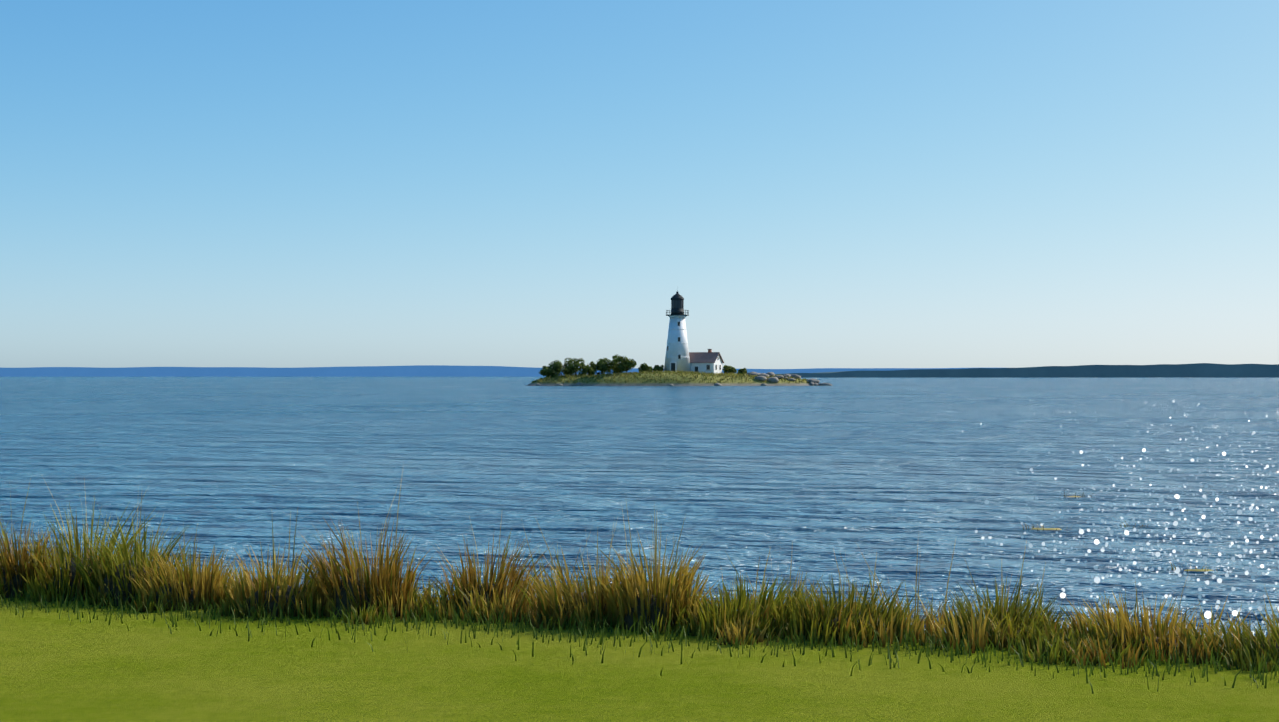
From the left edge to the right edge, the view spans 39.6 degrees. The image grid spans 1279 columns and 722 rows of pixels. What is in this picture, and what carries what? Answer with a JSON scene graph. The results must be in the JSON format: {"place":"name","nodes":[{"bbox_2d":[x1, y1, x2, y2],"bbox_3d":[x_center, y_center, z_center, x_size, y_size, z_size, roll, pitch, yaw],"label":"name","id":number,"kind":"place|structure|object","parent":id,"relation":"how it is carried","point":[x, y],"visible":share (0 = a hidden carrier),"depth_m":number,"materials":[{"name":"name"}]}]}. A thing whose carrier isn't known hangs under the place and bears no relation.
{"place":"outdoors","nodes":[
{"label":"outdoors","id":0,"kind":"place"},
{"bbox_2d":[0,365,968,376],"bbox_3d":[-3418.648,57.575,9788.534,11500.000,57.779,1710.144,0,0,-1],"label":"shore","id":1,"kind":"structure","parent":0,"point":[430,371],"depth_m":9033.81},
{"bbox_2d":[0,377,1278,639],"bbox_3d":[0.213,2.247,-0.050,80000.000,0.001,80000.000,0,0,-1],"label":"lake","id":2,"kind":"structure","parent":0,"point":[894,475],"depth_m":39.41,"materials":[{"name":"blue liquid"}]},
{"bbox_2d":[1023,492,1219,571],"bbox_3d":[6.685,2.431,26.934,1.894,0.154,13.092,0,0,8],"label":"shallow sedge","id":3,"kind":"object","parent":2,"relation":"on","point":[1120,524],"visible":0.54,"depth_m":26.08,"materials":[{"name":"green plant"}]},
{"bbox_2d":[1033,496,1212,571],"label":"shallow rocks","id":4,"kind":"object","parent":2,"relation":"in","point":[1061,529],"visible":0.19,"depth_m":25.96,"materials":[{"name":"grey stone"}]},
{"bbox_2d":[0,597,1278,721],"bbox_3d":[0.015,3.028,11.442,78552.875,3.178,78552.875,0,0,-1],"label":"terrain","id":5,"kind":"structure","parent":0,"point":[54,667],"depth_m":9.51,"materials":[{"name":"green plant"}]},
{"bbox_2d":[0,463,1278,671],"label":"shore reeds","id":6,"kind":"object","parent":5,"relation":"on","point":[388,583],"visible":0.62,"depth_m":11.63,"materials":[{"name":"green plant"}]},
{"bbox_2d":[0,583,1278,693],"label":"short grass tufts","id":7,"kind":"object","parent":5,"relation":"on","point":[682,631],"visible":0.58,"depth_m":10.89,"materials":[{"name":"green plant"}]},
{"bbox_2d":[1,558,1278,660],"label":"reeds","id":8,"kind":"object","parent":5,"relation":"on","point":[628,619],"visible":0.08,"depth_m":12.25,"materials":[{"name":"plant"}]},
{"bbox_2d":[0,0,1278,368],"label":"sky","id":9,"kind":"structure","parent":0,"point":[184,183],"materials":[{"name":"blue"}]},
{"bbox_2d":[525,373,813,385],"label":"island","id":10,"kind":"structure","parent":0,"point":[736,382],"depth_m":408.58,"materials":[{"name":"green plant"}]},
{"bbox_2d":[548,365,645,377],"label":"tree trunks","id":11,"kind":"object","parent":10,"relation":"on","point":[596,372],"visible":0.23,"depth_m":420.25,"materials":[{"name":"brown plant"}]},
{"bbox_2d":[539,354,746,376],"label":"island shrubs","id":12,"kind":"object","parent":10,"relation":"on","point":[616,364],"visible":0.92,"depth_m":418.63,"materials":[{"name":"green plant"}]},
{"bbox_2d":[531,370,808,383],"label":"island grass tufts","id":13,"kind":"object","parent":10,"relation":"on","point":[681,372],"visible":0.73,"depth_m":411.64,"materials":[{"name":"green plant"}]},
{"bbox_2d":[664,290,690,371],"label":"lighthouse tower","id":14,"kind":"structure","parent":10,"relation":"on","point":[677,357],"depth_m":418.85,"materials":[{"name":"white paint"}]},
{"bbox_2d":[535,372,832,385],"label":"rocks","id":15,"kind":"object","parent":10,"relation":"on","point":[773,379],"visible":0.62,"depth_m":416.92,"materials":[{"name":"grey stone"}]},
{"bbox_2d":[689,349,723,373],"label":"keepers house","id":16,"kind":"structure","parent":10,"relation":"on","point":[709,361],"depth_m":419.65,"materials":[{"name":"white paint"}]},
{"bbox_2d":[775,363,1278,377],"bbox_3d":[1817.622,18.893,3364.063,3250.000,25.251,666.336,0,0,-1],"label":"shore","id":17,"kind":"structure","parent":0,"point":[1203,370],"depth_m":3046.65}
]}

